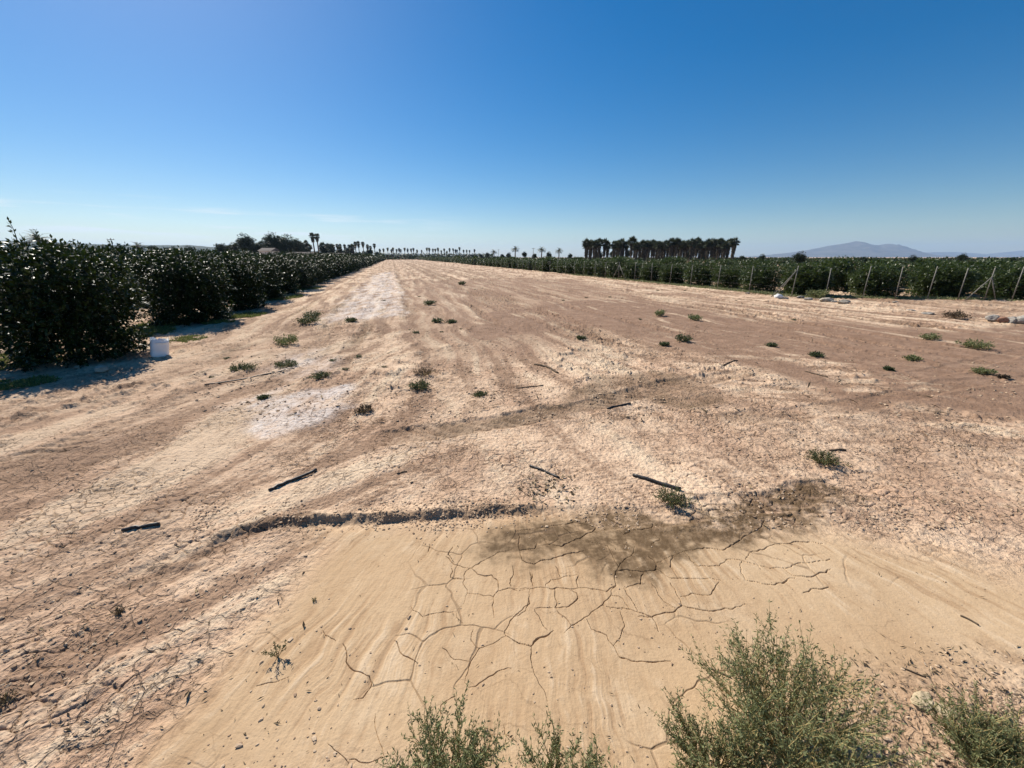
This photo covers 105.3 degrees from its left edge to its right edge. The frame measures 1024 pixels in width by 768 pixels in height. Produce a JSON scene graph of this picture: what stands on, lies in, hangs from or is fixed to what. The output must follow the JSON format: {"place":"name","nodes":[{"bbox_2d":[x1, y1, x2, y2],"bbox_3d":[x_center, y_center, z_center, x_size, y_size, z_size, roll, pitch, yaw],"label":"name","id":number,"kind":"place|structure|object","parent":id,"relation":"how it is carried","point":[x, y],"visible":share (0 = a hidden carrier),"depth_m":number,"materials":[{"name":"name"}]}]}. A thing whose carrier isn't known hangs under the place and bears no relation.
{"place":"outdoors","nodes":[
{"label":"outdoors","id":0,"kind":"place"},
{"bbox_2d":[0,240,241,252],"bbox_3d":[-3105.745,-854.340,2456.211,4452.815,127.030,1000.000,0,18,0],"label":"hill","id":1,"kind":"structure","parent":0,"point":[164,246],"depth_m":2361.56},
{"bbox_2d":[0,287,322,389],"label":"grass","id":2,"kind":"structure","parent":0,"point":[43,379],"depth_m":10.36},
{"bbox_2d":[258,248,279,253],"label":"farm house","id":3,"kind":"structure","parent":0,"point":[264,250],"depth_m":147.83,"materials":[{"name":"tile"}]},
{"bbox_2d":[0,257,1023,767],"bbox_3d":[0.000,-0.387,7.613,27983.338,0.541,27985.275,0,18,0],"label":"ground","id":4,"kind":"structure","parent":0,"point":[562,595],"depth_m":3.11,"materials":[{"name":"soil"}]},
{"bbox_2d":[0,688,20,705],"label":"dry weed","id":5,"kind":"object","parent":4,"relation":"on","point":[5,695],"visible":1,"depth_m":1.85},
{"bbox_2d":[23,229,52,246],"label":"date palm","id":6,"kind":"object","parent":4,"relation":"on","point":[29,236],"visible":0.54,"depth_m":72.52,"materials":[{"name":"green plant"}]},
{"bbox_2d":[19,240,126,306],"bbox_3d":[-16.117,-3.855,14.318,3.008,2.725,3.150,-9,20,-26],"label":"citrus tree","id":7,"kind":"object","parent":4,"relation":"on","point":[71,251],"visible":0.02,"depth_m":13.88,"materials":[{"name":"green plant"}]},
{"bbox_2d":[0,217,152,372],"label":"citrus tree","id":8,"kind":"object","parent":4,"relation":"on","point":[68,313],"visible":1,"depth_m":7.40,"materials":[{"name":"green plant"}]},
{"bbox_2d":[94,365,108,372],"bbox_3d":[-7.508,-0.268,7.144,0.185,0.145,0.223,-15,23,-39],"label":"stone","id":9,"kind":"object","parent":4,"relation":"on","point":[99,368],"visible":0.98,"depth_m":7.08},
{"bbox_2d":[105,604,124,616],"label":"dry weed","id":10,"kind":"object","parent":4,"relation":"on","point":[119,611],"visible":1,"depth_m":2.30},
{"bbox_2d":[86,240,168,299],"bbox_3d":[-17.184,-4.965,17.596,3.300,2.856,3.152,-7,19,-19],"label":"citrus tree","id":11,"kind":"object","parent":4,"relation":"on","point":[125,252],"visible":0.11,"depth_m":17.08,"materials":[{"name":"green plant"}]},
{"bbox_2d":[121,522,159,531],"bbox_3d":[-2.865,1.101,3.014,0.241,0.037,0.026,-5,19,-16],"label":"pipe piece","id":12,"kind":"object","parent":4,"relation":"on","point":[140,526],"visible":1,"depth_m":3.01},
{"bbox_2d":[150,337,168,356],"bbox_3d":[-7.368,-0.772,8.166,0.278,0.405,0.290,16,13,40],"label":"bucket","id":13,"kind":"object","parent":4,"relation":"on","point":[159,347],"visible":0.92,"depth_m":8.08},
{"bbox_2d":[146,246,194,277],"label":"citrus tree","id":14,"kind":"object","parent":4,"relation":"on","point":[167,249],"visible":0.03,"depth_m":20.38,"materials":[{"name":"green plant"}]},
{"bbox_2d":[124,245,237,326],"bbox_3d":[-10.489,-3.104,12.321,3.006,2.446,2.642,-12,22,-33],"label":"citrus tree","id":15,"kind":"object","parent":4,"relation":"on","point":[178,290],"visible":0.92,"depth_m":11.86,"materials":[{"name":"green plant"}]},
{"bbox_2d":[213,243,230,252],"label":"round tree","id":16,"kind":"object","parent":4,"relation":"on","point":[220,247],"visible":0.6,"depth_m":150.10,"materials":[{"name":"green plant"}]},
{"bbox_2d":[187,249,268,311],"bbox_3d":[-11.374,-4.107,15.550,2.986,2.430,2.624,-14,22,-36],"label":"citrus tree","id":17,"kind":"object","parent":4,"relation":"on","point":[248,278],"visible":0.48,"depth_m":15.36,"materials":[{"name":"green plant"}]},
{"bbox_2d":[228,361,259,371],"bbox_3d":[-5.008,-0.322,7.258,0.520,0.188,0.488,0,18,0],"label":"weed","id":18,"kind":"object","parent":4,"relation":"on","point":[243,367],"visible":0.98,"depth_m":7.26,"materials":[{"name":"green plant"}]},
{"bbox_2d":[234,233,256,251],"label":"round tree","id":19,"kind":"object","parent":4,"relation":"on","point":[246,243],"visible":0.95,"depth_m":154.59,"materials":[{"name":"green plant"}]},
{"bbox_2d":[204,368,293,384],"bbox_3d":[-4.509,-0.137,6.791,1.355,0.043,0.100,-17,25,-42],"label":"hose","id":20,"kind":"object","parent":4,"relation":"on","point":[246,378],"visible":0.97,"depth_m":6.67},
{"bbox_2d":[232,253,288,300],"bbox_3d":[-12.221,-5.064,18.654,2.790,2.271,2.452,4,18,12],"label":"citrus tree","id":21,"kind":"object","parent":4,"relation":"on","point":[272,290],"visible":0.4,"depth_m":18.65,"materials":[{"name":"green plant"}]},
{"bbox_2d":[261,231,283,249],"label":"round tree","id":22,"kind":"object","parent":4,"relation":"on","point":[270,241],"visible":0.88,"depth_m":158.62,"materials":[{"name":"green plant"}]},
{"bbox_2d":[260,639,286,657],"bbox_3d":[-1.236,1.399,2.044,0.096,0.096,0.099,6,19,18],"label":"weed","id":23,"kind":"object","parent":4,"relation":"on","point":[271,652],"visible":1,"depth_m":2.04,"materials":[{"name":"green plant"}]},
{"bbox_2d":[250,251,303,293],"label":"citrus tree","id":24,"kind":"object","parent":4,"relation":"on","point":[288,275],"visible":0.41,"depth_m":21.85,"materials":[{"name":"green plant"}]},
{"bbox_2d":[273,331,298,345],"bbox_3d":[-5.401,-1.052,9.334,0.581,0.332,0.756,-9,20,-25],"label":"weed","id":25,"kind":"object","parent":4,"relation":"on","point":[285,340],"visible":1,"depth_m":9.34,"materials":[{"name":"green plant"}]},
{"bbox_2d":[274,357,297,368],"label":"weed","id":26,"kind":"object","parent":4,"relation":"on","point":[287,363],"visible":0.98,"depth_m":7.45,"materials":[{"name":"green plant"}]},
{"bbox_2d":[277,234,296,252],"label":"round tree","id":27,"kind":"object","parent":4,"relation":"on","point":[288,244],"visible":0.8,"depth_m":164.12,"materials":[{"name":"green plant"}]},
{"bbox_2d":[268,468,316,490],"bbox_3d":[-2.038,0.888,3.644,0.034,0.037,0.440,13,22,34],"label":"pipe piece","id":28,"kind":"object","parent":4,"relation":"on","point":[292,479],"visible":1,"depth_m":3.63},
{"bbox_2d":[268,250,318,289],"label":"citrus tree","id":29,"kind":"object","parent":4,"relation":"on","point":[302,283],"visible":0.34,"depth_m":25.02,"materials":[{"name":"green plant"}]},
{"bbox_2d":[291,237,304,251],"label":"round tree","id":30,"kind":"object","parent":4,"relation":"on","point":[298,245],"visible":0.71,"depth_m":170.96,"materials":[{"name":"green plant"}]},
{"bbox_2d":[285,252,322,285],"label":"citrus tree","id":31,"kind":"object","parent":4,"relation":"on","point":[316,269],"visible":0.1,"depth_m":28.39,"materials":[{"name":"green plant"}]},
{"bbox_2d":[293,316,319,323],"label":"weed","id":32,"kind":"object","parent":4,"relation":"on","point":[305,320],"visible":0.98,"depth_m":12.08,"materials":[{"name":"green plant"}]},
{"bbox_2d":[302,309,323,318],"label":"weed","id":33,"kind":"object","parent":4,"relation":"on","point":[313,313],"visible":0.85,"depth_m":13.38,"materials":[{"name":"green plant"}]},
{"bbox_2d":[305,253,330,282],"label":"citrus tree","id":34,"kind":"object","parent":4,"relation":"on","point":[321,265],"visible":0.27,"depth_m":31.68,"materials":[{"name":"green plant"}]},
{"bbox_2d":[304,251,334,280],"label":"citrus tree","id":35,"kind":"object","parent":4,"relation":"on","point":[326,261],"visible":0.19,"depth_m":34.64,"materials":[{"name":"green plant"}]},
{"bbox_2d":[309,371,331,379],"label":"weed","id":36,"kind":"object","parent":4,"relation":"on","point":[320,375],"visible":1,"depth_m":6.68,"materials":[{"name":"green plant"}]},
{"bbox_2d":[315,253,336,278],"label":"citrus tree","id":37,"kind":"object","parent":4,"relation":"on","point":[333,271],"visible":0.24,"depth_m":37.86,"materials":[{"name":"green plant"}]},
{"bbox_2d":[325,252,342,276],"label":"citrus tree","id":38,"kind":"object","parent":4,"relation":"on","point":[338,265],"visible":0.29,"depth_m":40.98,"materials":[{"name":"green plant"}]},
{"bbox_2d":[331,253,348,275],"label":"citrus tree","id":39,"kind":"object","parent":4,"relation":"on","point":[344,266],"visible":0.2,"depth_m":44.34,"materials":[{"name":"green plant"}]},
{"bbox_2d":[354,403,373,414],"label":"dry weed","id":40,"kind":"object","parent":4,"relation":"on","point":[368,407],"visible":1,"depth_m":5.28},
{"bbox_2d":[408,377,430,390],"bbox_3d":[-1.485,0.013,6.252,0.341,0.184,0.422,-11,21,-30],"label":"weed","id":41,"kind":"object","parent":4,"relation":"on","point":[421,384],"visible":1,"depth_m":6.24,"materials":[{"name":"green plant"}]},
{"bbox_2d":[411,365,439,376],"bbox_3d":[-1.553,-0.228,6.923,0.423,0.182,0.443,8,20,23],"label":"dry weed","id":42,"kind":"object","parent":4,"relation":"on","point":[426,372],"visible":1,"depth_m":6.94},
{"bbox_2d":[374,680,515,767],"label":"saltwort bush","id":43,"kind":"object","parent":4,"relation":"on","point":[438,760],"visible":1,"depth_m":1.48,"materials":[{"name":"green plant"}]},
{"bbox_2d":[0,285,1023,767],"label":"soil clods","id":44,"kind":"object","parent":4,"relation":"on","point":[886,739],"visible":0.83,"depth_m":3.08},
{"bbox_2d":[1,307,1023,767],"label":"dry litter","id":45,"kind":"object","parent":4,"relation":"on","point":[603,577],"visible":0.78,"depth_m":2.09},
{"bbox_2d":[538,257,559,271],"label":"citrus tree","id":46,"kind":"object","parent":4,"relation":"on","point":[548,261],"visible":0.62,"depth_m":55.27,"materials":[{"name":"green plant"}]},
{"bbox_2d":[554,259,569,272],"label":"citrus tree","id":47,"kind":"object","parent":4,"relation":"on","point":[561,269],"visible":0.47,"depth_m":50.74,"materials":[{"name":"green plant"}]},
{"bbox_2d":[509,700,617,767],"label":"saltwort bush","id":48,"kind":"object","parent":4,"relation":"on","point":[588,762],"visible":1,"depth_m":1.49,"materials":[{"name":"green plant"}]},
{"bbox_2d":[563,259,578,273],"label":"citrus tree","id":49,"kind":"object","parent":4,"relation":"on","point":[569,267],"visible":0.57,"depth_m":48.27,"materials":[{"name":"green plant"}]},
{"bbox_2d":[134,250,1023,270],"bbox_3d":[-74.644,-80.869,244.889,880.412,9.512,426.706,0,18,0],"label":"distant orchard","id":50,"kind":"object","parent":4,"relation":"on","point":[779,261],"visible":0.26,"depth_m":140.86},
{"bbox_2d":[573,259,589,274],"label":"citrus tree","id":51,"kind":"object","parent":4,"relation":"on","point":[578,267],"visible":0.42,"depth_m":45.84,"materials":[{"name":"green plant"}]},
{"bbox_2d":[582,237,591,257],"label":"fan palm","id":52,"kind":"object","parent":4,"relation":"on","point":[585,243],"visible":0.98,"depth_m":129.67,"materials":[{"name":"green plant"}]},
{"bbox_2d":[581,257,603,275],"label":"citrus tree","id":53,"kind":"object","parent":4,"relation":"on","point":[590,269],"visible":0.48,"depth_m":43.46,"materials":[{"name":"green plant"}]},
{"bbox_2d":[591,239,599,258],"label":"fan palm","id":54,"kind":"object","parent":4,"relation":"on","point":[596,246],"visible":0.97,"depth_m":140.24,"materials":[{"name":"green plant"}]},
{"bbox_2d":[592,257,614,276],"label":"citrus tree","id":55,"kind":"object","parent":4,"relation":"on","point":[601,267],"visible":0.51,"depth_m":40.96,"materials":[{"name":"green plant"}]},
{"bbox_2d":[610,240,619,257],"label":"fan palm","id":56,"kind":"object","parent":4,"relation":"on","point":[614,245],"visible":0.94,"depth_m":135.71,"materials":[{"name":"green plant"}]},
{"bbox_2d":[604,255,634,278],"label":"citrus tree","id":57,"kind":"object","parent":4,"relation":"on","point":[614,267],"visible":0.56,"depth_m":38.34,"materials":[{"name":"green plant"}]},
{"bbox_2d":[627,236,637,257],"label":"fan palm","id":58,"kind":"object","parent":4,"relation":"on","point":[632,239],"visible":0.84,"depth_m":138.91,"materials":[{"name":"green plant"}]},
{"bbox_2d":[620,259,646,279],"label":"citrus tree","id":59,"kind":"object","parent":4,"relation":"on","point":[630,269],"visible":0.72,"depth_m":35.86,"materials":[{"name":"green plant"}]},
{"bbox_2d":[639,239,648,260],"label":"fan palm","id":60,"kind":"object","parent":4,"relation":"on","point":[645,244],"visible":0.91,"depth_m":139.74,"materials":[{"name":"green plant"}]},
{"bbox_2d":[639,262,667,281],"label":"citrus tree","id":61,"kind":"object","parent":4,"relation":"on","point":[645,273],"visible":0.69,"depth_m":33.35,"materials":[{"name":"green plant"}]},
{"bbox_2d":[632,473,680,489],"bbox_3d":[1.336,0.904,3.620,0.446,0.057,0.030,14,23,37],"label":"pipe piece","id":62,"kind":"object","parent":4,"relation":"on","point":[652,480],"visible":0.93,"depth_m":3.62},
{"bbox_2d":[655,240,664,258],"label":"fan palm","id":63,"kind":"object","parent":4,"relation":"on","point":[660,245],"visible":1,"depth_m":134.37,"materials":[{"name":"green plant"}]},
{"bbox_2d":[666,237,676,258],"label":"fan palm","id":64,"kind":"object","parent":4,"relation":"on","point":[671,242],"visible":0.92,"depth_m":136.43,"materials":[{"name":"green plant"}]},
{"bbox_2d":[657,256,686,271],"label":"citrus tree","id":65,"kind":"object","parent":4,"relation":"on","point":[674,260],"visible":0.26,"depth_m":37.55,"materials":[{"name":"green plant"}]},
{"bbox_2d":[657,263,687,283],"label":"citrus tree","id":66,"kind":"object","parent":4,"relation":"on","point":[676,273],"visible":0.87,"depth_m":30.86,"materials":[{"name":"green plant"}]},
{"bbox_2d":[653,483,695,508],"bbox_3d":[1.370,0.945,3.304,0.291,0.151,0.320,-8,20,-24],"label":"weed","id":67,"kind":"object","parent":4,"relation":"on","point":[672,501],"visible":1,"depth_m":3.30,"materials":[{"name":"green plant"}]},
{"bbox_2d":[674,331,693,341],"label":"weed","id":68,"kind":"object","parent":4,"relation":"on","point":[680,337],"visible":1,"depth_m":9.64,"materials":[{"name":"green plant"}]},
{"bbox_2d":[687,238,696,261],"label":"fan palm","id":69,"kind":"object","parent":4,"relation":"on","point":[691,243],"visible":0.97,"depth_m":135.31,"materials":[{"name":"green plant"}]},
{"bbox_2d":[697,240,705,258],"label":"fan palm","id":70,"kind":"object","parent":4,"relation":"on","point":[700,245],"visible":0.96,"depth_m":142.48,"materials":[{"name":"green plant"}]},
{"bbox_2d":[681,259,722,285],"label":"citrus tree","id":71,"kind":"object","parent":4,"relation":"on","point":[704,278],"visible":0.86,"depth_m":28.47,"materials":[{"name":"green plant"}]},
{"bbox_2d":[704,238,715,259],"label":"fan palm","id":72,"kind":"object","parent":4,"relation":"on","point":[709,243],"visible":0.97,"depth_m":137.32,"materials":[{"name":"green plant"}]},
{"bbox_2d":[716,238,724,257],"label":"fan palm","id":73,"kind":"object","parent":4,"relation":"on","point":[719,241],"visible":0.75,"depth_m":148.56,"materials":[{"name":"green plant"}]},
{"bbox_2d":[648,687,793,767],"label":"saltwort bush","id":74,"kind":"object","parent":4,"relation":"on","point":[703,750],"visible":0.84,"depth_m":1.57,"materials":[{"name":"green plant"}]},
{"bbox_2d":[705,258,739,281],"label":"citrus tree","id":75,"kind":"object","parent":4,"relation":"on","point":[723,261],"visible":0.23,"depth_m":31.89,"materials":[{"name":"green plant"}]},
{"bbox_2d":[721,240,730,258],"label":"fan palm","id":76,"kind":"object","parent":4,"relation":"on","point":[725,245],"visible":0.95,"depth_m":139.61,"materials":[{"name":"green plant"}]},
{"bbox_2d":[709,263,747,288],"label":"citrus tree","id":77,"kind":"object","parent":4,"relation":"on","point":[728,278],"visible":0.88,"depth_m":26.16,"materials":[{"name":"green plant"}]},
{"bbox_2d":[435,258,1023,300],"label":"wire fence","id":78,"kind":"object","parent":4,"relation":"on","point":[790,277],"visible":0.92,"depth_m":19.56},
{"bbox_2d":[729,237,740,258],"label":"fan palm","id":79,"kind":"object","parent":4,"relation":"on","point":[734,241],"visible":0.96,"depth_m":130.00,"materials":[{"name":"green plant"}]},
{"bbox_2d":[733,257,776,284],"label":"citrus tree","id":80,"kind":"object","parent":4,"relation":"on","point":[749,262],"visible":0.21,"depth_m":29.21,"materials":[{"name":"green plant"}]},
{"bbox_2d":[737,262,783,291],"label":"citrus tree","id":81,"kind":"object","parent":4,"relation":"on","point":[766,281],"visible":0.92,"depth_m":23.56,"materials":[{"name":"green plant"}]},
{"bbox_2d":[772,262,801,286],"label":"citrus tree","id":82,"kind":"object","parent":4,"relation":"on","point":[787,265],"visible":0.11,"depth_m":26.85,"materials":[{"name":"green plant"}]},
{"bbox_2d":[791,250,807,262],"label":"round tree","id":83,"kind":"object","parent":4,"relation":"on","point":[798,257],"visible":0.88,"depth_m":56.83,"materials":[{"name":"green plant"}]},
{"bbox_2d":[776,261,834,294],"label":"citrus tree","id":84,"kind":"object","parent":4,"relation":"on","point":[822,268],"visible":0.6,"depth_m":21.01,"materials":[{"name":"green plant"}]},
{"bbox_2d":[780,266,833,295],"bbox_3d":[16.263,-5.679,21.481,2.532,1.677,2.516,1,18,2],"label":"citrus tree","id":85,"kind":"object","parent":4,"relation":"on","point":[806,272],"visible":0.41,"depth_m":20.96,"materials":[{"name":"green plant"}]},
{"bbox_2d":[679,600,942,767],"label":"saltwort bush","id":86,"kind":"object","parent":4,"relation":"on","point":[761,703],"visible":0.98,"depth_m":1.59,"materials":[{"name":"green plant"}]},
{"bbox_2d":[805,289,830,297],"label":"weed","id":87,"kind":"object","parent":4,"relation":"on","point":[819,293],"visible":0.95,"depth_m":19.87,"materials":[{"name":"green plant"}]},
{"bbox_2d":[804,447,853,466],"bbox_3d":[3.196,0.740,3.966,0.364,0.157,0.326,0,18,0],"label":"weed","id":88,"kind":"object","parent":4,"relation":"on","point":[817,458],"visible":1,"depth_m":3.95,"materials":[{"name":"green plant"}]},
{"bbox_2d":[814,255,877,291],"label":"citrus tree","id":89,"kind":"object","parent":4,"relation":"on","point":[841,278],"visible":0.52,"depth_m":23.52,"materials":[{"name":"green plant"}]},
{"bbox_2d":[843,261,919,296],"bbox_3d":[19.459,-5.549,20.789,2.981,1.953,2.999,9,20,26],"label":"citrus tree","id":90,"kind":"object","parent":4,"relation":"on","point":[877,282],"visible":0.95,"depth_m":20.38,"materials":[{"name":"green plant"}]},
{"bbox_2d":[862,256,908,285],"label":"citrus tree","id":91,"kind":"object","parent":4,"relation":"on","point":[880,260],"visible":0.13,"depth_m":26.95,"materials":[{"name":"green plant"}]},
{"bbox_2d":[901,354,923,360],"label":"weed","id":92,"kind":"object","parent":4,"relation":"on","point":[911,357],"visible":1,"depth_m":7.95,"materials":[{"name":"green plant"}]},
{"bbox_2d":[910,691,932,709],"bbox_3d":[1.941,1.494,1.844,0.132,0.031,0.073,-7,19,-22],"label":"stone","id":93,"kind":"object","parent":4,"relation":"on","point":[918,695],"visible":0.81,"depth_m":1.84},
{"bbox_2d":[897,258,947,286],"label":"citrus tree","id":94,"kind":"object","parent":4,"relation":"on","point":[918,261],"visible":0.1,"depth_m":26.87,"materials":[{"name":"green plant"}]},
{"bbox_2d":[918,332,942,339],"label":"weed","id":95,"kind":"object","parent":4,"relation":"on","point":[926,336],"visible":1,"depth_m":9.80,"materials":[{"name":"green plant"}]},
{"bbox_2d":[903,262,979,297],"bbox_3d":[22.356,-5.414,20.416,2.810,1.853,2.680,-17,25,-42],"label":"citrus tree","id":96,"kind":"object","parent":4,"relation":"on","point":[950,277],"visible":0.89,"depth_m":19.86,"materials":[{"name":"green plant"}]},
{"bbox_2d":[907,260,982,292],"bbox_3d":[24.463,-6.027,22.133,2.867,1.983,3.006,7,19,20],"label":"citrus tree","id":97,"kind":"object","parent":4,"relation":"on","point":[930,263],"visible":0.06,"depth_m":21.96,"materials":[{"name":"green plant"}]},
{"bbox_2d":[941,309,972,318],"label":"dry bush","id":98,"kind":"object","parent":4,"relation":"on","point":[957,313],"visible":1,"depth_m":13.23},
{"bbox_2d":[914,680,1023,767],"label":"saltwort bush","id":99,"kind":"object","parent":4,"relation":"on","point":[979,746],"visible":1,"depth_m":1.57,"materials":[{"name":"green plant"}]},
{"bbox_2d":[954,338,994,349],"bbox_3d":[10.589,-0.912,8.891,0.553,0.255,0.682,0,18,0],"label":"weed","id":100,"kind":"object","parent":4,"relation":"on","point":[975,344],"visible":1,"depth_m":8.87,"materials":[{"name":"green plant"}]},
{"bbox_2d":[969,366,998,374],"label":"weed","id":101,"kind":"object","parent":4,"relation":"on","point":[981,370],"visible":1,"depth_m":7.02,"materials":[{"name":"green plant"}]},
{"bbox_2d":[968,257,1019,289],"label":"citrus tree","id":102,"kind":"object","parent":4,"relation":"on","point":[987,263],"visible":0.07,"depth_m":23.68,"materials":[{"name":"green plant"}]},
{"bbox_2d":[966,260,1023,295],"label":"citrus tree","id":103,"kind":"object","parent":4,"relation":"on","point":[986,268],"visible":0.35,"depth_m":21.86,"materials":[{"name":"green plant"}]},
{"bbox_2d":[977,264,1023,299],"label":"citrus tree","id":104,"kind":"object","parent":4,"relation":"on","point":[1002,289],"visible":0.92,"depth_m":19.48,"materials":[{"name":"green plant"}]},
{"bbox_2d":[0,0,1023,256],"label":"sky","id":105,"kind":"structure","parent":0,"point":[774,126],"materials":[{"name":"blue"}]},
{"bbox_2d":[568,274,1022,300],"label":"dirt road","id":106,"kind":"structure","parent":0,"point":[860,296],"depth_m":20.42,"materials":[{"name":"beige soil"}]},
{"bbox_2d":[750,241,969,256],"bbox_3d":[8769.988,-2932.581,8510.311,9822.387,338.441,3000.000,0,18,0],"label":"mountain","id":107,"kind":"structure","parent":0,"point":[857,249],"depth_m":7730.85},
{"bbox_2d":[925,250,1023,256],"bbox_3d":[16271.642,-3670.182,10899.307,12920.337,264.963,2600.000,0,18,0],"label":"mountain","id":108,"kind":"structure","parent":0,"point":[1013,254],"depth_m":10399.86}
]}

